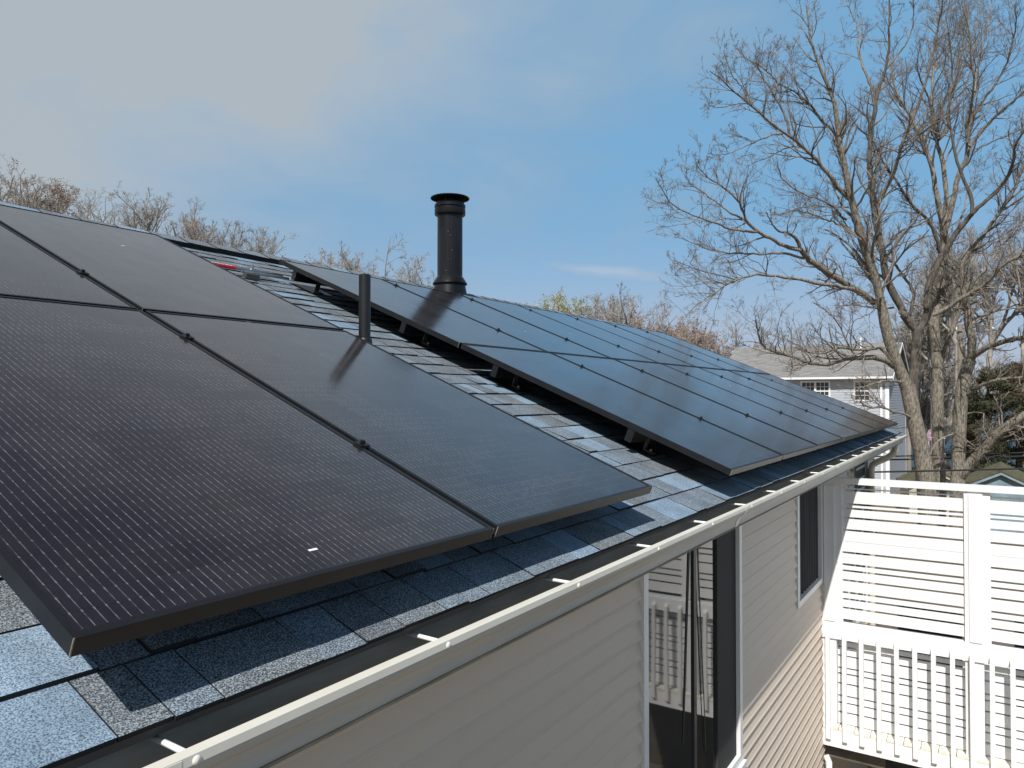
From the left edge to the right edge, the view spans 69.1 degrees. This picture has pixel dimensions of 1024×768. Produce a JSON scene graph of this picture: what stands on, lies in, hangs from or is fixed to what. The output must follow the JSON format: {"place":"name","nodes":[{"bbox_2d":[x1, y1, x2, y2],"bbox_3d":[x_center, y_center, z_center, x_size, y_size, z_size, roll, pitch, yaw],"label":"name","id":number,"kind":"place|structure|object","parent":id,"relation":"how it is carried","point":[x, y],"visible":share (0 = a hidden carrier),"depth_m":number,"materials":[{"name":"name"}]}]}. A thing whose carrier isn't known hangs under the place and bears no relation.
{"place":"outdoors","nodes":[
{"label":"outdoors","id":0,"kind":"place"},
{"bbox_2d":[0,0,1023,394],"label":"sky","id":1,"kind":"structure","parent":0,"point":[327,123],"materials":[{"name":"blue"}]},
{"bbox_2d":[730,338,908,493],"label":"neighbour house","id":2,"kind":"structure","parent":0,"point":[822,379],"depth_m":45.23,"materials":[{"name":"grey"}]},
{"bbox_2d":[800,381,815,390],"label":"window","id":3,"kind":"structure","parent":2,"relation":"in","point":[811,385],"depth_m":45.39,"materials":[{"name":"white"}]},
{"bbox_2d":[816,381,830,396],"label":"window","id":4,"kind":"structure","parent":2,"relation":"in","point":[824,386],"depth_m":44.94,"materials":[{"name":"white"}]},
{"bbox_2d":[853,380,870,400],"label":"window","id":5,"kind":"structure","parent":2,"relation":"in","point":[854,382],"depth_m":43.78,"materials":[{"name":"white"}]},
{"bbox_2d":[875,466,950,526],"bbox_3d":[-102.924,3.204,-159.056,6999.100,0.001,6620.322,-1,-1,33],"label":"ground","id":6,"kind":"structure","parent":0,"point":[948,473],"depth_m":37.69,"materials":[{"name":"brown soil"}]},
{"bbox_2d":[0,163,39,208],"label":"bare tree","id":7,"kind":"object","parent":6,"relation":"on","point":[7,194],"visible":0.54,"depth_m":61.00,"materials":[{"name":"plant"}]},
{"bbox_2d":[0,154,79,216],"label":"bare tree","id":8,"kind":"object","parent":6,"relation":"on","point":[54,190],"visible":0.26,"depth_m":68.34,"materials":[{"name":"plant"}]},
{"bbox_2d":[8,174,81,213],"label":"bare tree","id":9,"kind":"object","parent":6,"relation":"on","point":[23,202],"visible":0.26,"depth_m":65.75,"materials":[{"name":"plant"}]},
{"bbox_2d":[44,200,105,220],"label":"bare tree","id":10,"kind":"object","parent":6,"relation":"on","point":[67,211],"visible":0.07,"depth_m":68.72,"materials":[{"name":"brown plant"}]},
{"bbox_2d":[58,186,109,218],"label":"bare tree","id":11,"kind":"object","parent":6,"relation":"on","point":[84,216],"visible":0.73,"depth_m":59.77,"materials":[{"name":"plant"}]},
{"bbox_2d":[73,189,120,223],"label":"bare tree","id":12,"kind":"object","parent":6,"relation":"on","point":[99,217],"visible":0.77,"depth_m":57.70,"materials":[{"name":"plant"}]},
{"bbox_2d":[106,202,160,229],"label":"bare tree","id":13,"kind":"object","parent":6,"relation":"on","point":[139,214],"visible":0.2,"depth_m":62.03,"materials":[{"name":"plant"}]},
{"bbox_2d":[109,180,174,231],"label":"bare tree","id":14,"kind":"object","parent":6,"relation":"on","point":[146,226],"visible":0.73,"depth_m":61.26,"materials":[{"name":"brown plant"}]},
{"bbox_2d":[142,195,227,245],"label":"bare tree","id":15,"kind":"object","parent":6,"relation":"on","point":[189,227],"visible":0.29,"depth_m":63.35,"materials":[{"name":"plant"}]},
{"bbox_2d":[167,218,231,246],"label":"bare tree","id":16,"kind":"object","parent":6,"relation":"on","point":[209,241],"visible":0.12,"depth_m":69.37,"materials":[{"name":"brown plant"}]},
{"bbox_2d":[194,219,256,248],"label":"bare tree","id":17,"kind":"object","parent":6,"relation":"on","point":[231,242],"visible":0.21,"depth_m":70.78,"materials":[{"name":"brown plant"}]},
{"bbox_2d":[233,226,299,255],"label":"bare tree","id":18,"kind":"object","parent":6,"relation":"on","point":[258,249],"visible":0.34,"depth_m":70.00,"materials":[{"name":"plant"}]},
{"bbox_2d":[266,239,348,266],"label":"bare tree","id":19,"kind":"object","parent":6,"relation":"on","point":[317,262],"visible":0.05,"depth_m":78.95,"materials":[{"name":"plant"}]},
{"bbox_2d":[320,241,382,275],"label":"bare tree","id":20,"kind":"object","parent":6,"relation":"on","point":[348,267],"visible":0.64,"depth_m":71.59,"materials":[{"name":"brown plant"}]},
{"bbox_2d":[336,258,405,277],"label":"bare tree","id":21,"kind":"object","parent":6,"relation":"on","point":[364,269],"visible":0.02,"depth_m":79.81,"materials":[{"name":"brown plant"}]},
{"bbox_2d":[367,233,431,283],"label":"bare tree","id":22,"kind":"object","parent":6,"relation":"on","point":[387,271],"visible":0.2,"depth_m":65.84,"materials":[{"name":"brown plant"}]},
{"bbox_2d":[387,255,430,285],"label":"bare tree","id":23,"kind":"object","parent":6,"relation":"on","point":[409,269],"visible":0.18,"depth_m":70.55,"materials":[{"name":"brown plant"}]},
{"bbox_2d":[398,257,435,284],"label":"bare tree","id":24,"kind":"object","parent":6,"relation":"on","point":[415,276],"visible":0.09,"depth_m":69.40,"materials":[{"name":"plant"}]},
{"bbox_2d":[0,193,906,767],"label":"house","id":25,"kind":"structure","parent":6,"relation":"on","point":[672,619],"depth_m":2.68,"materials":[{"name":"beige plastic"}]},
{"bbox_2d":[76,269,88,276],"bbox_3d":[-1.800,-0.400,3.101,0.220,0.167,2.120,26,13,31],"label":"mounting rail","id":26,"kind":"object","parent":25,"relation":"attached to","point":[83,272],"visible":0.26,"depth_m":3.07,"materials":[{"name":"black metal"}]},
{"bbox_2d":[0,204,343,329],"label":"solar panel","id":27,"kind":"object","parent":26,"relation":"attached to","point":[142,271],"visible":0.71,"depth_m":3.61,"materials":[{"name":"glass"}]},
{"bbox_2d":[180,333,194,340],"bbox_3d":[-1.195,-0.109,2.704,0.220,0.167,2.120,26,13,31],"label":"mounting rail","id":28,"kind":"object","parent":25,"relation":"attached to","point":[188,336],"visible":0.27,"depth_m":2.67,"materials":[{"name":"black metal"}]},
{"bbox_2d":[212,262,288,279],"bbox_3d":[-1.913,-0.782,4.979,0.150,0.079,1.020,26,13,31],"label":"conduit","id":29,"kind":"object","parent":25,"relation":"attached to","point":[251,273],"visible":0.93,"depth_m":5.14,"materials":[{"name":"metal"}]},
{"bbox_2d":[354,439,369,449],"bbox_3d":[-0.469,0.239,2.228,0.220,0.167,2.120,26,13,31],"label":"mounting rail","id":30,"kind":"object","parent":25,"relation":"attached to","point":[362,443],"visible":0.16,"depth_m":2.19,"materials":[{"name":"black metal"}]},
{"bbox_2d":[0,296,493,657],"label":"solar panel","id":31,"kind":"object","parent":30,"relation":"attached to","point":[156,476],"visible":1,"depth_m":1.65,"materials":[{"name":"glass"}]},
{"bbox_2d":[145,310,652,537],"bbox_3d":[-0.438,0.068,2.837,1.760,0.032,1.052,26,13,31],"label":"solar panel","id":32,"kind":"object","parent":30,"relation":"attached to","point":[500,471],"visible":0.94,"depth_m":2.66,"materials":[{"name":"glass"}]},
{"bbox_2d":[291,270,647,331],"bbox_3d":[0.459,-0.725,8.442,0.220,0.167,7.457,26,13,31],"label":"mounting rail","id":33,"kind":"object","parent":25,"relation":"attached to","point":[297,276],"visible":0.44,"depth_m":5.45,"materials":[{"name":"metal"}]},
{"bbox_2d":[399,322,718,359],"bbox_3d":[1.320,-0.311,7.877,0.220,0.167,7.457,26,13,31],"label":"mounting rail","id":34,"kind":"object","parent":25,"relation":"attached to","point":[405,328],"visible":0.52,"depth_m":4.89,"materials":[{"name":"metal"}]},
{"bbox_2d":[279,259,546,351],"bbox_3d":[-0.720,-0.555,5.382,1.760,0.031,1.052,26,13,31],"label":"solar panel","id":35,"kind":"object","parent":34,"relation":"attached to","point":[447,325],"visible":0.85,"depth_m":5.24,"materials":[{"name":"glass"}]},
{"bbox_2d":[382,279,608,357],"bbox_3d":[-0.138,-0.540,6.279,1.760,0.031,1.051,26,13,31],"label":"solar panel","id":36,"kind":"object","parent":34,"relation":"attached to","point":[542,339],"visible":0.68,"depth_m":6.22,"materials":[{"name":"glass"}]},
{"bbox_2d":[458,293,657,362],"bbox_3d":[0.443,-0.527,7.177,1.760,0.033,1.051,26,13,31],"label":"solar panel","id":37,"kind":"object","parent":34,"relation":"attached to","point":[582,338],"visible":0.74,"depth_m":7.12,"materials":[{"name":"glass"}]},
{"bbox_2d":[519,305,695,366],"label":"solar panel","id":38,"kind":"object","parent":34,"relation":"attached to","point":[622,342],"visible":0.68,"depth_m":8.03,"materials":[{"name":"glass"}]},
{"bbox_2d":[566,314,725,369],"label":"solar panel","id":39,"kind":"object","parent":34,"relation":"attached to","point":[671,352],"visible":0.67,"depth_m":8.94,"materials":[{"name":"glass"}]},
{"bbox_2d":[606,322,748,371],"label":"solar panel","id":40,"kind":"object","parent":34,"relation":"attached to","point":[685,350],"visible":0.68,"depth_m":9.85,"materials":[{"name":"glass"}]},
{"bbox_2d":[638,328,768,373],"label":"solar panel","id":41,"kind":"object","parent":34,"relation":"attached to","point":[709,353],"visible":0.63,"depth_m":10.75,"materials":[{"name":"glass"}]},
{"bbox_2d":[486,364,772,390],"bbox_3d":[1.914,-0.026,7.488,0.220,0.167,7.457,26,13,31],"label":"mounting rail","id":42,"kind":"object","parent":25,"relation":"attached to","point":[499,374],"visible":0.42,"depth_m":4.50,"materials":[{"name":"black metal"}]},
{"bbox_2d":[639,525,746,767],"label":"window","id":43,"kind":"structure","parent":25,"relation":"in","point":[691,604],"depth_m":4.22,"materials":[{"name":"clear glass"}]},
{"bbox_2d":[615,407,843,456],"bbox_3d":[2.632,0.319,7.017,0.220,0.167,7.457,26,13,31],"label":"mounting rail","id":44,"kind":"object","parent":25,"relation":"attached to","point":[632,439],"visible":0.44,"depth_m":4.03,"materials":[{"name":"black metal"}]},
{"bbox_2d":[461,344,783,474],"bbox_3d":[0.662,0.107,4.476,1.760,0.032,1.052,26,13,31],"label":"solar panel","id":45,"kind":"object","parent":44,"relation":"attached to","point":[709,444],"visible":1,"depth_m":4.31,"materials":[{"name":"glass"}]},
{"bbox_2d":[552,353,818,459],"bbox_3d":[1.243,0.123,5.374,1.760,0.033,1.051,26,13,31],"label":"solar panel","id":46,"kind":"object","parent":44,"relation":"attached to","point":[780,441],"visible":0.88,"depth_m":5.29,"materials":[{"name":"glass"}]},
{"bbox_2d":[615,359,843,448],"bbox_3d":[1.824,0.137,6.272,1.760,0.032,1.051,26,13,31],"label":"solar panel","id":47,"kind":"object","parent":44,"relation":"attached to","point":[821,438],"visible":0.88,"depth_m":6.20,"materials":[{"name":"glass"}]},
{"bbox_2d":[664,364,861,441],"bbox_3d":[2.405,0.152,7.170,1.760,0.033,1.051,26,13,31],"label":"solar panel","id":48,"kind":"object","parent":44,"relation":"attached to","point":[818,421],"visible":0.86,"depth_m":7.12,"materials":[{"name":"glass"}]},
{"bbox_2d":[699,367,876,435],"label":"solar panel","id":49,"kind":"object","parent":44,"relation":"attached to","point":[863,429],"visible":0.86,"depth_m":8.03,"materials":[{"name":"glass"}]},
{"bbox_2d":[728,370,887,430],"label":"solar panel","id":50,"kind":"object","parent":44,"relation":"attached to","point":[878,426],"visible":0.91,"depth_m":8.92,"materials":[{"name":"glass"}]},
{"bbox_2d":[754,373,897,427],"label":"solar panel","id":51,"kind":"object","parent":44,"relation":"attached to","point":[888,422],"visible":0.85,"depth_m":9.84,"materials":[{"name":"glass"}]},
{"bbox_2d":[795,484,822,608],"bbox_3d":[2.709,1.358,6.833,0.080,1.145,1.095,-1,-1,33],"label":"window","id":52,"kind":"structure","parent":25,"relation":"in","point":[809,512],"depth_m":6.92,"materials":[{"name":"black glass"}]},
{"bbox_2d":[847,461,868,641],"bbox_3d":[4.308,1.926,9.294,0.080,2.140,1.600,-1,-1,33],"label":"window","id":53,"kind":"structure","parent":25,"relation":"in","point":[860,471],"depth_m":9.44,"materials":[{"name":"grey glass"}]},
{"bbox_2d":[541,285,577,314],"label":"bare tree","id":54,"kind":"object","parent":6,"relation":"on","point":[563,309],"visible":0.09,"depth_m":74.88,"materials":[{"name":"green plant"}]},
{"bbox_2d":[550,295,592,315],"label":"bare tree","id":55,"kind":"object","parent":6,"relation":"on","point":[574,303],"visible":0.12,"depth_m":77.03,"materials":[{"name":"green plant"}]},
{"bbox_2d":[543,291,639,323],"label":"bare tree","id":56,"kind":"object","parent":6,"relation":"on","point":[592,307],"visible":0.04,"depth_m":75.15,"materials":[{"name":"brown plant"}]},
{"bbox_2d":[570,292,634,320],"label":"bare tree","id":57,"kind":"object","parent":6,"relation":"on","point":[584,313],"visible":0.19,"depth_m":73.21,"materials":[{"name":"brown plant"}]},
{"bbox_2d":[585,283,669,329],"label":"bare tree","id":58,"kind":"object","parent":6,"relation":"on","point":[620,315],"visible":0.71,"depth_m":69.34,"materials":[{"name":"brown plant"}]},
{"bbox_2d":[626,303,675,333],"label":"bare tree","id":59,"kind":"object","parent":6,"relation":"on","point":[659,324],"visible":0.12,"depth_m":65.87,"materials":[{"name":"brown plant"}]},
{"bbox_2d":[617,297,691,333],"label":"bare tree","id":60,"kind":"object","parent":6,"relation":"on","point":[641,325],"visible":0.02,"depth_m":77.35,"materials":[{"name":"brown plant"}]},
{"bbox_2d":[631,311,690,340],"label":"bare tree","id":61,"kind":"object","parent":6,"relation":"on","point":[672,328],"depth_m":69.26,"materials":[{"name":"brown plant"}]},
{"bbox_2d":[654,312,718,348],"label":"bare tree","id":62,"kind":"object","parent":6,"relation":"on","point":[697,340],"visible":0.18,"depth_m":61.22,"materials":[{"name":"brown plant"}]},
{"bbox_2d":[648,301,732,348],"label":"bare tree","id":63,"kind":"object","parent":6,"relation":"on","point":[679,329],"visible":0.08,"depth_m":62.94,"materials":[{"name":"brown plant"}]},
{"bbox_2d":[698,326,756,357],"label":"bare tree","id":64,"kind":"object","parent":6,"relation":"on","point":[710,345],"visible":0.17,"depth_m":59.85,"materials":[{"name":"plant"}]},
{"bbox_2d":[723,308,748,350],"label":"bare tree","id":65,"kind":"object","parent":6,"relation":"on","point":[735,337],"visible":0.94,"depth_m":57.82,"materials":[{"name":"brown plant"}]},
{"bbox_2d":[745,308,776,346],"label":"bare tree","id":66,"kind":"object","parent":6,"relation":"on","point":[771,322],"visible":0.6,"depth_m":61.89,"materials":[{"name":"brown plant"}]},
{"bbox_2d":[640,0,977,525],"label":"bare tree","id":67,"kind":"object","parent":6,"relation":"on","point":[906,381],"visible":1,"depth_m":18.00,"materials":[{"name":"grey plant"}]},
{"bbox_2d":[823,754,831,767],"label":"drain pipe","id":68,"kind":"object","parent":6,"relation":"on","point":[827,758],"visible":1,"depth_m":7.16,"materials":[{"name":"white plastic"}]},
{"bbox_2d":[872,289,946,472],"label":"bare tree","id":69,"kind":"object","parent":6,"relation":"on","point":[906,343],"visible":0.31,"depth_m":51.71,"materials":[{"name":"brown plant"}]},
{"bbox_2d":[859,329,965,448],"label":"bare tree","id":70,"kind":"object","parent":6,"relation":"on","point":[925,405],"visible":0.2,"depth_m":53.99,"materials":[{"name":"brown plant"}]},
{"bbox_2d":[814,0,1023,524],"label":"bare tree","id":71,"kind":"object","parent":6,"relation":"on","point":[927,297],"visible":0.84,"depth_m":20.15,"materials":[{"name":"grey plant"}]},
{"bbox_2d":[868,0,1023,526],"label":"bare tree","id":72,"kind":"object","parent":6,"relation":"on","point":[937,353],"visible":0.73,"depth_m":21.37,"materials":[{"name":"grey plant"}]},
{"bbox_2d":[895,252,1002,457],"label":"bare tree","id":73,"kind":"object","parent":6,"relation":"on","point":[941,327],"visible":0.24,"depth_m":47.30,"materials":[{"name":"brown plant"}]},
{"bbox_2d":[905,223,997,388],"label":"bare tree","id":74,"kind":"object","parent":6,"relation":"on","point":[950,315],"visible":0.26,"depth_m":46.09,"materials":[{"name":"brown plant"}]},
{"bbox_2d":[907,276,1016,468],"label":"bare tree","id":75,"kind":"object","parent":6,"relation":"on","point":[949,417],"visible":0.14,"depth_m":59.72,"materials":[{"name":"brown plant"}]},
{"bbox_2d":[945,390,986,472],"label":"evergreen tree","id":76,"kind":"object","parent":6,"relation":"on","point":[971,436],"visible":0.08,"depth_m":41.64,"materials":[{"name":"green plant"}]},
{"bbox_2d":[909,207,1023,527],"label":"bare tree","id":77,"kind":"object","parent":6,"relation":"on","point":[963,393],"visible":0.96,"depth_m":19.58,"materials":[{"name":"grey plant"}]},
{"bbox_2d":[955,325,994,375],"bbox_3d":[24.842,1.655,39.740,2.095,9.692,0.477,0,-1,8],"label":"utility pole","id":78,"kind":"object","parent":6,"relation":"on","point":[959,329],"visible":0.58,"depth_m":39.88,"materials":[{"name":"brown wood"}]},
{"bbox_2d":[818,375,1020,390],"bbox_3d":[22.145,-0.255,37.000,0.023,1.058,16.164,1,-1,-30],"label":"overhead wire","id":79,"kind":"object","parent":78,"relation":"attached to","point":[920,383],"visible":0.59,"depth_m":38.60,"materials":[{"name":"black"}]},
{"bbox_2d":[946,242,1022,460],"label":"bare tree","id":80,"kind":"object","parent":6,"relation":"on","point":[1003,324],"visible":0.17,"depth_m":49.81,"materials":[{"name":"brown plant"}]},
{"bbox_2d":[950,365,1023,472],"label":"evergreen tree","id":81,"kind":"object","parent":6,"relation":"on","point":[977,402],"visible":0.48,"depth_m":37.80,"materials":[{"name":"green plant"}]},
{"bbox_2d":[980,197,1023,467],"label":"bare tree","id":82,"kind":"object","parent":6,"relation":"on","point":[1019,280],"visible":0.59,"depth_m":48.06,"materials":[{"name":"brown plant"}]},
{"bbox_2d":[983,359,1023,470],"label":"evergreen tree","id":83,"kind":"object","parent":6,"relation":"on","point":[1018,365],"visible":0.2,"depth_m":39.86,"materials":[{"name":"green plant"}]},
{"bbox_2d":[1003,370,1023,469],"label":"evergreen tree","id":84,"kind":"object","parent":6,"relation":"on","point":[1020,400],"visible":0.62,"depth_m":36.42,"materials":[{"name":"green plant"}]},
{"bbox_2d":[821,477,1023,767],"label":"deck","id":85,"kind":"structure","parent":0,"point":[972,571],"depth_m":6.85,"materials":[{"name":"white paint"}]},
{"bbox_2d":[891,689,1009,767],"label":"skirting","id":86,"kind":"object","parent":85,"relation":"attached to","point":[894,764],"depth_m":9.92,"materials":[{"name":"brown wood"}]},
{"bbox_2d":[896,472,949,516],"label":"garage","id":87,"kind":"structure","parent":0,"point":[909,476],"depth_m":36.98,"materials":[{"name":"white"}]},
{"bbox_2d":[892,605,962,719],"bbox_3d":[4.304,2.851,7.690,0.600,0.950,0.590,-1,-1,33],"label":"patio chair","id":88,"kind":"object","parent":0,"point":[933,633],"visible":0.11,"depth_m":7.82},
{"bbox_2d":[927,429,931,441],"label":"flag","id":89,"kind":"object","parent":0,"point":[928,436],"visible":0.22,"depth_m":44.98,"materials":[{"name":"pink fabric"}]},
{"bbox_2d":[875,468,1023,472],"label":"overhead wire","id":90,"kind":"object","parent":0,"point":[949,470],"visible":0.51,"depth_m":15.74,"materials":[{"name":"black"}]},
{"bbox_2d":[876,452,1023,456],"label":"overhead wire","id":91,"kind":"object","parent":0,"point":[966,454],"visible":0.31,"depth_m":20.99,"materials":[{"name":"black"}]},
{"bbox_2d":[890,455,1023,459],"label":"overhead wire","id":92,"kind":"object","parent":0,"point":[967,457],"visible":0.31,"depth_m":20.98,"materials":[{"name":"black"}]},
{"bbox_2d":[911,401,1015,467],"bbox_3d":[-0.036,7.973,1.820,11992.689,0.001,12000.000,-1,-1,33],"label":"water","id":93,"kind":"structure","parent":0,"point":[948,444],"depth_m":120.00,"materials":[{"name":"blue liquid"}]},
{"bbox_2d":[947,462,1023,533],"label":"garden shed","id":94,"kind":"structure","parent":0,"point":[1014,478],"depth_m":27.04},
{"bbox_2d":[1014,621,1023,718],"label":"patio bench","id":95,"kind":"object","parent":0,"point":[1019,646],"visible":0.08,"depth_m":7.53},
{"bbox_3d":[-2.642,-0.805,3.653,0.220,0.167,2.120,26,13,31],"label":"rail","id":96,"kind":"object","parent":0,"visible":0},
{"bbox_2d":[0,223,137,309],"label":"solar panel","id":97,"kind":"object","parent":96,"relation":"attached to","point":[29,269],"visible":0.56,"depth_m":2.85,"materials":[{"name":"glass"}]}
]}

